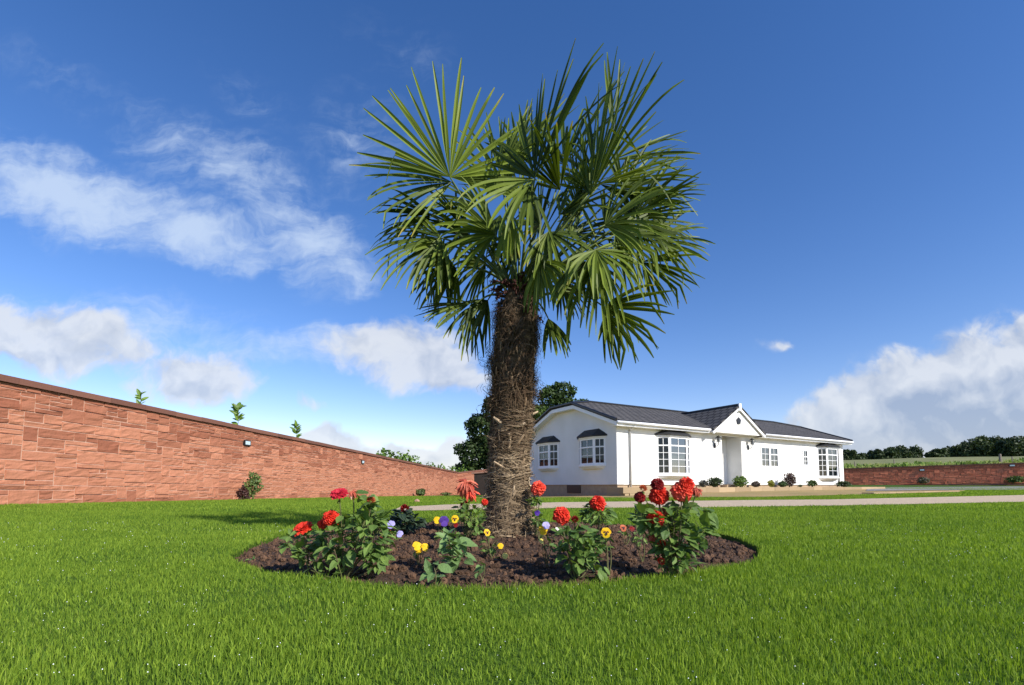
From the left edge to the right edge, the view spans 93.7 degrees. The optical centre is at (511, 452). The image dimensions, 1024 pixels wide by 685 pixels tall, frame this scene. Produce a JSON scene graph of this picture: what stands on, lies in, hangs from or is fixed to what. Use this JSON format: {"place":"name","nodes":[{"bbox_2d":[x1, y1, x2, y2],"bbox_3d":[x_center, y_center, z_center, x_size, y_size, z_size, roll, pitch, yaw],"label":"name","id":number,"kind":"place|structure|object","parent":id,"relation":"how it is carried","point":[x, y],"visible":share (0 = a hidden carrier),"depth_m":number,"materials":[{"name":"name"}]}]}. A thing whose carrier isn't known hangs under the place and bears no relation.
{"place":"outdoors","nodes":[
{"label":"outdoors","id":0,"kind":"place"},
{"bbox_2d":[0,485,1023,684],"bbox_3d":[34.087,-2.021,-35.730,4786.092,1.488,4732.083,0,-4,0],"label":"ground","id":1,"kind":"structure","parent":0,"point":[724,536],"depth_m":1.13,"materials":[{"name":"green plant"}]},
{"bbox_2d":[134,389,148,403],"bbox_3d":[-9.461,-0.195,12.185,0.282,2.873,0.306,-3,-5,32],"label":"sapling","id":2,"kind":"object","parent":1,"relation":"on","point":[138,396],"visible":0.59,"depth_m":12.24,"materials":[{"name":"green plant"}]},
{"bbox_2d":[0,374,457,504],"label":"boundary wall","id":3,"kind":"structure","parent":1,"relation":"on","point":[58,444],"depth_m":11.63,"materials":[{"name":"red brick"}]},
{"bbox_2d":[229,402,245,424],"bbox_3d":[-9.150,-0.083,15.947,0.507,3.281,0.350,-1,-4,8],"label":"sapling","id":4,"kind":"object","parent":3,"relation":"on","point":[236,409],"visible":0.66,"depth_m":16.00,"materials":[{"name":"green plant"}]},
{"bbox_2d":[235,488,248,499],"bbox_3d":[-7.843,1.223,13.955,0.373,0.412,0.342,2,-4,-21],"label":"shrub","id":5,"kind":"object","parent":1,"relation":"on","point":[241,493],"visible":0.98,"depth_m":13.91,"materials":[{"name":"brown plant"}]},
{"bbox_2d":[244,471,263,498],"bbox_3d":[-7.945,1.023,14.712,0.542,0.935,0.576,-3,-5,36],"label":"shrub","id":6,"kind":"object","parent":1,"relation":"on","point":[250,484],"visible":0.97,"depth_m":14.67,"materials":[{"name":"green plant"}]},
{"bbox_2d":[290,420,300,437],"bbox_3d":[-8.816,0.263,19.511,0.510,3.190,0.416,1,-4,-17],"label":"sapling","id":7,"kind":"object","parent":1,"relation":"on","point":[294,430],"visible":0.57,"depth_m":19.57,"materials":[{"name":"green plant"}]},
{"bbox_2d":[416,488,425,495],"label":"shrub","id":8,"kind":"object","parent":1,"relation":"on","point":[420,492],"visible":0.96,"depth_m":32.32,"materials":[{"name":"green plant"}]},
{"bbox_2d":[376,447,470,471],"bbox_3d":[-6.627,2.394,44.951,2.000,3.853,32.326,0,-4,5],"label":"hedge","id":9,"kind":"object","parent":1,"relation":"on","point":[401,457],"visible":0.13,"depth_m":34.94,"materials":[{"name":"green plant"}]},
{"bbox_2d":[457,469,485,494],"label":"boundary wall","id":10,"kind":"structure","parent":1,"relation":"on","point":[468,475],"depth_m":48.01,"materials":[{"name":"red brick"}]},
{"bbox_2d":[453,398,491,471],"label":"broadleaf tree","id":11,"kind":"object","parent":1,"relation":"on","point":[475,444],"visible":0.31,"depth_m":60.78,"materials":[{"name":"green plant"}]},
{"bbox_2d":[471,471,488,494],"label":"shed","id":12,"kind":"structure","parent":1,"relation":"on","point":[479,479],"depth_m":40.17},
{"bbox_2d":[234,520,757,587],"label":"flower bed soil","id":13,"kind":"structure","parent":1,"relation":"on","point":[383,577],"depth_m":2.10,"materials":[{"name":"brown soil"}]},
{"bbox_2d":[278,521,335,573],"bbox_3d":[-0.798,0.389,1.899,0.246,0.228,0.218,0,-4,0],"label":"dahlia","id":14,"kind":"object","parent":13,"relation":"on","point":[299,553],"visible":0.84,"depth_m":1.90,"materials":[{"name":"green plant"}]},
{"bbox_2d":[302,488,397,580],"bbox_3d":[-0.614,0.322,1.845,0.375,0.370,0.237,0,-4,0],"label":"dahlia","id":15,"kind":"object","parent":13,"relation":"on","point":[371,552],"visible":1,"depth_m":1.82,"materials":[{"name":"green plant"}]},
{"bbox_2d":[380,520,402,547],"bbox_3d":[-0.576,0.410,2.333,0.112,0.161,0.099,0,-4,0],"label":"pansy","id":16,"kind":"object","parent":13,"relation":"on","point":[400,533],"visible":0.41,"depth_m":2.30,"materials":[{"name":"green plant"}]},
{"bbox_2d":[383,504,426,533],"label":"dahlia","id":17,"kind":"object","parent":13,"relation":"on","point":[407,518],"visible":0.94,"depth_m":2.94,"materials":[{"name":"green plant"}]},
{"bbox_2d":[412,541,430,564],"bbox_3d":[-0.376,0.427,2.020,0.075,0.108,0.109,0,-4,0],"label":"pansy","id":18,"kind":"object","parent":13,"relation":"on","point":[418,546],"visible":0.96,"depth_m":2.00,"materials":[{"name":"yellow plant"}]},
{"bbox_2d":[419,558,451,585],"bbox_3d":[-0.268,0.433,1.691,0.116,0.115,0.061,1,-4,-8],"label":"seedling","id":19,"kind":"object","parent":13,"relation":"on","point":[429,574],"visible":0.94,"depth_m":1.70,"materials":[{"name":"green plant"}]},
{"bbox_2d":[434,515,460,546],"bbox_3d":[-0.307,0.384,2.268,0.136,0.176,0.099,-2,-4,21],"label":"pansy","id":20,"kind":"object","parent":13,"relation":"on","point":[443,520],"visible":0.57,"depth_m":2.25,"materials":[{"name":"green plant"}]},
{"bbox_2d":[434,528,477,572],"bbox_3d":[-0.223,0.385,1.885,0.184,0.178,0.222,0,-4,0],"label":"dahlia","id":21,"kind":"object","parent":13,"relation":"on","point":[462,542],"visible":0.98,"depth_m":1.87,"materials":[{"name":"green plant"}]},
{"bbox_2d":[451,478,487,538],"bbox_3d":[-0.229,0.317,2.605,0.196,0.358,0.211,3,-5,-39],"label":"dahlia","id":22,"kind":"object","parent":13,"relation":"on","point":[465,489],"visible":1,"depth_m":2.60,"materials":[{"name":"green plant"}]},
{"bbox_2d":[474,560,485,583],"bbox_3d":[-0.117,0.441,1.755,0.043,0.093,0.070,1,-4,-11],"label":"seedling","id":23,"kind":"object","parent":13,"relation":"on","point":[481,569],"visible":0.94,"depth_m":1.76,"materials":[{"name":"green plant"}]},
{"bbox_2d":[479,529,507,558],"bbox_3d":[-0.084,0.407,2.130,0.135,0.139,0.098,0,-4,0],"label":"pansy","id":24,"kind":"object","parent":13,"relation":"on","point":[491,550],"visible":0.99,"depth_m":2.12,"materials":[{"name":"green plant"}]},
{"bbox_2d":[349,38,714,537],"bbox_3d":[0.189,-1.034,3.071,2.142,3.325,1.389,-1,-4,19],"label":"palm tree","id":25,"kind":"object","parent":13,"relation":"on","point":[511,404],"visible":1,"depth_m":2.86,"materials":[{"name":"green plant"}]},
{"bbox_2d":[525,480,549,535],"bbox_3d":[0.143,0.320,2.724,0.132,0.324,0.143,2,-4,-27],"label":"dahlia","id":26,"kind":"object","parent":13,"relation":"on","point":[538,488],"visible":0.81,"depth_m":2.73,"materials":[{"name":"red plant"}]},
{"bbox_2d":[532,510,543,538],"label":"pansy","id":27,"kind":"object","parent":13,"relation":"on","point":[537,512],"visible":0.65,"depth_m":2.57,"materials":[{"name":"green plant"}]},
{"bbox_2d":[538,522,558,565],"bbox_3d":[0.152,0.383,1.980,0.090,0.196,0.104,0,-4,0],"label":"pansy","id":28,"kind":"object","parent":13,"relation":"on","point":[543,528],"visible":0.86,"depth_m":1.95,"materials":[{"name":"green plant"}]},
{"bbox_2d":[549,507,611,581],"bbox_3d":[0.254,0.347,1.817,0.253,0.282,0.225,0,-4,0],"label":"dahlia","id":29,"kind":"object","parent":13,"relation":"on","point":[584,545],"visible":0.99,"depth_m":1.80,"materials":[{"name":"green plant"}]},
{"bbox_2d":[578,495,617,535],"bbox_3d":[0.488,0.376,2.737,0.223,0.261,0.198,-1,-4,15],"label":"dahlia","id":30,"kind":"object","parent":13,"relation":"on","point":[597,503],"visible":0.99,"depth_m":2.70,"materials":[{"name":"green plant"}]},
{"bbox_2d":[600,528,613,575],"bbox_3d":[0.361,0.387,1.822,0.060,0.204,0.097,0,-4,5],"label":"pansy","id":31,"kind":"object","parent":13,"relation":"on","point":[606,532],"visible":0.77,"depth_m":1.81,"materials":[{"name":"green plant"}]},
{"bbox_2d":[617,525,634,544],"bbox_3d":[0.611,0.443,2.564,0.091,0.116,0.093,-3,-5,38],"label":"pansy","id":32,"kind":"object","parent":13,"relation":"on","point":[623,528],"visible":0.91,"depth_m":2.55,"materials":[{"name":"green plant"}]},
{"bbox_2d":[631,532,648,561],"bbox_3d":[0.562,0.398,2.130,0.092,0.184,0.081,3,-5,-36],"label":"pansy","id":33,"kind":"object","parent":13,"relation":"on","point":[637,543],"visible":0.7,"depth_m":2.12,"materials":[{"name":"green plant"}]},
{"bbox_2d":[627,477,720,576],"bbox_3d":[0.609,0.297,1.819,0.344,0.409,0.230,0,-4,0],"label":"dahlia","id":34,"kind":"object","parent":13,"relation":"on","point":[652,519],"visible":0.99,"depth_m":1.80,"materials":[{"name":"green plant"}]},
{"bbox_2d":[26,522,1023,683],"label":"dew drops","id":35,"kind":"object","parent":1,"relation":"on","point":[463,604],"visible":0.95,"depth_m":1.22,"materials":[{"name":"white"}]},
{"bbox_2d":[529,404,548,471],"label":"broadleaf tree","id":36,"kind":"object","parent":1,"relation":"on","point":[542,410],"visible":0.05,"depth_m":51.17,"materials":[{"name":"green plant"}]},
{"bbox_2d":[533,381,587,418],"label":"broadleaf tree","id":37,"kind":"object","parent":1,"relation":"on","point":[556,393],"visible":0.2,"depth_m":65.55,"materials":[{"name":"green plant"}]},
{"bbox_2d":[607,487,884,495],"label":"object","id":38,"kind":"object","parent":1,"relation":"on","point":[621,491],"visible":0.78,"depth_m":19.11,"materials":[{"name":"stone"}]},
{"bbox_2d":[699,480,708,486],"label":"shrub","id":39,"kind":"object","parent":38,"relation":"on","point":[703,483],"visible":0.98,"depth_m":18.91,"materials":[{"name":"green plant"}]},
{"bbox_2d":[707,477,722,486],"bbox_3d":[8.152,1.212,19.296,0.678,0.487,0.654,0,-4,0],"label":"shrub","id":40,"kind":"object","parent":38,"relation":"on","point":[715,481],"visible":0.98,"depth_m":19.18,"materials":[{"name":"green plant"}]},
{"bbox_2d":[732,476,749,486],"bbox_3d":[9.587,1.241,20.158,0.626,0.547,0.627,3,-5,-35],"label":"shrub","id":41,"kind":"object","parent":38,"relation":"on","point":[740,481],"visible":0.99,"depth_m":20.03,"materials":[{"name":"green plant"}]},
{"bbox_2d":[751,481,760,486],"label":"shrub","id":42,"kind":"object","parent":38,"relation":"on","point":[755,484],"visible":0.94,"depth_m":20.56,"materials":[{"name":"purple plant"}]},
{"bbox_2d":[767,480,774,486],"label":"shrub","id":43,"kind":"object","parent":38,"relation":"on","point":[770,483],"visible":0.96,"depth_m":21.13,"materials":[{"name":"yellow plant"}]},
{"bbox_2d":[777,481,787,486],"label":"shrub","id":44,"kind":"object","parent":38,"relation":"on","point":[783,483],"visible":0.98,"depth_m":21.54,"materials":[{"name":"green plant"}]},
{"bbox_2d":[782,473,795,486],"bbox_3d":[12.657,1.270,21.892,0.669,0.729,0.623,0,-4,0],"label":"shrub","id":45,"kind":"object","parent":38,"relation":"on","point":[789,479],"visible":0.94,"depth_m":21.80,"materials":[{"name":"purple plant"}]},
{"bbox_2d":[806,480,817,486],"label":"shrub","id":46,"kind":"object","parent":38,"relation":"on","point":[812,483],"visible":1,"depth_m":22.72,"materials":[{"name":"green plant"}]},
{"bbox_2d":[834,481,851,486],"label":"shrub","id":47,"kind":"object","parent":38,"relation":"on","point":[845,483],"visible":0.99,"depth_m":24.13,"materials":[{"name":"green plant"}]},
{"bbox_2d":[915,477,929,483],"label":"shrub","id":48,"kind":"object","parent":1,"relation":"on","point":[922,480],"visible":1,"depth_m":50.41,"materials":[{"name":"green plant"}]},
{"bbox_2d":[844,462,1023,485],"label":"boundary wall","id":49,"kind":"structure","parent":1,"relation":"on","point":[982,474],"depth_m":50.24,"materials":[{"name":"red brick"}]},
{"bbox_2d":[1003,475,1023,483],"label":"shrub","id":50,"kind":"object","parent":1,"relation":"on","point":[1015,479],"visible":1,"depth_m":46.45,"materials":[{"name":"green plant"}]},
{"bbox_2d":[0,0,1023,485],"label":"sky","id":51,"kind":"structure","parent":0,"point":[184,224],"materials":[{"name":"blue"}]},
{"bbox_2d":[397,495,1023,510],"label":"path","id":52,"kind":"structure","parent":0,"point":[886,501],"depth_m":9.31,"materials":[{"name":"beige concrete"}]},
{"bbox_2d":[479,489,959,497],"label":"bare soil","id":53,"kind":"structure","parent":0,"point":[782,493],"depth_m":16.99,"materials":[{"name":"brown soil"}]},
{"bbox_2d":[530,400,853,495],"bbox_3d":[9.210,0.087,23.997,16.494,4.254,6.918,2,-5,-30],"label":"park home","id":54,"kind":"object","parent":53,"relation":"on","point":[588,448],"visible":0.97,"depth_m":20.27,"materials":[{"name":"white paint"}]},
{"bbox_2d":[535,436,559,470],"bbox_3d":[1.483,0.053,21.332,0.440,1.550,1.840,2,-5,-30],"label":"bay window","id":55,"kind":"structure","parent":54,"relation":"in","point":[548,447],"depth_m":20.95,"materials":[{"name":"white plastic"}]},
{"bbox_2d":[577,428,606,469],"bbox_3d":[2.993,-0.130,18.711,0.440,1.550,1.840,2,-5,-30],"label":"bay window","id":56,"kind":"structure","parent":54,"relation":"in","point":[592,455],"depth_m":18.40,"materials":[{"name":"white plastic"}]},
{"bbox_2d":[654,430,690,478],"bbox_3d":[6.488,0.063,18.897,2.100,1.930,0.444,2,-5,-30],"label":"bay window","id":57,"kind":"structure","parent":54,"relation":"in","point":[673,447],"depth_m":18.68,"materials":[{"name":"white plastic"}]},
{"bbox_2d":[760,446,769,466],"bbox_3d":[11.602,0.205,21.998,0.680,0.940,0.050,2,-5,-30],"label":"window","id":58,"kind":"structure","parent":54,"relation":"in","point":[764,451],"depth_m":21.99,"materials":[{"name":"white plastic"}]},
{"bbox_2d":[770,447,778,467],"bbox_3d":[12.183,0.228,22.331,0.660,0.940,0.050,2,-5,-30],"label":"window","id":59,"kind":"structure","parent":54,"relation":"in","point":[774,457],"depth_m":22.35,"materials":[{"name":"white plastic"}]},
{"bbox_2d":[802,450,808,465],"bbox_3d":[14.429,0.269,23.624,0.440,0.800,0.050,2,-5,-30],"label":"window","id":60,"kind":"structure","parent":54,"relation":"in","point":[804,452],"depth_m":23.61,"materials":[{"name":"white plastic"}]},
{"bbox_2d":[816,443,839,479],"bbox_3d":[16.260,0.455,24.497,2.100,1.930,0.444,2,-5,-30],"label":"bay window","id":61,"kind":"structure","parent":54,"relation":"in","point":[827,457],"depth_m":24.23,"materials":[{"name":"white plastic"}]},
{"bbox_2d":[863,490,964,493],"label":"kerb","id":62,"kind":"structure","parent":53,"relation":"on","point":[912,491],"depth_m":17.52,"materials":[{"name":"beige concrete"}]},
{"bbox_2d":[843,456,1023,465],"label":"field","id":63,"kind":"structure","parent":0,"point":[912,460],"depth_m":84.10,"materials":[{"name":"green plant"}]},
{"bbox_2d":[843,449,865,459],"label":"broadleaf tree","id":64,"kind":"object","parent":63,"relation":"on","point":[852,454],"visible":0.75,"depth_m":110.94,"materials":[{"name":"green plant"}]},
{"bbox_2d":[865,450,872,459],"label":"broadleaf tree","id":65,"kind":"object","parent":63,"relation":"on","point":[868,452],"visible":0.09,"depth_m":119.60,"materials":[{"name":"green plant"}]},
{"bbox_2d":[868,448,901,459],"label":"broadleaf tree","id":66,"kind":"object","parent":63,"relation":"on","point":[887,453],"visible":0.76,"depth_m":113.14,"materials":[{"name":"green plant"}]},
{"bbox_2d":[888,444,923,457],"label":"broadleaf tree","id":67,"kind":"object","parent":63,"relation":"on","point":[911,452],"visible":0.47,"depth_m":114.29,"materials":[{"name":"green plant"}]},
{"bbox_2d":[843,457,1023,467],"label":"field weeds","id":68,"kind":"object","parent":63,"relation":"on","point":[932,463],"visible":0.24,"depth_m":55.03,"materials":[{"name":"green plant"}]},
{"bbox_2d":[923,448,950,457],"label":"broadleaf tree","id":69,"kind":"object","parent":63,"relation":"on","point":[937,452],"visible":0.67,"depth_m":111.53,"materials":[{"name":"green plant"}]},
{"bbox_2d":[942,445,953,450],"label":"broadleaf tree","id":70,"kind":"object","parent":63,"relation":"on","point":[948,448],"visible":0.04,"depth_m":126.08,"materials":[{"name":"green plant"}]},
{"bbox_2d":[949,435,997,456],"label":"broadleaf tree","id":71,"kind":"object","parent":63,"relation":"on","point":[980,446],"visible":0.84,"depth_m":117.31,"materials":[{"name":"green plant"}]},
{"bbox_2d":[989,435,1006,442],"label":"broadleaf tree","id":72,"kind":"object","parent":63,"relation":"on","point":[992,439],"visible":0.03,"depth_m":124.35,"materials":[{"name":"green plant"}]},
{"bbox_2d":[993,436,1023,456],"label":"broadleaf tree","id":73,"kind":"object","parent":63,"relation":"on","point":[1011,446],"visible":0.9,"depth_m":112.19,"materials":[{"name":"green plant"}]},
{"bbox_2d":[866,486,1023,490],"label":"road","id":74,"kind":"structure","parent":0,"point":[953,488],"depth_m":26.05,"materials":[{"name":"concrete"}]}
]}

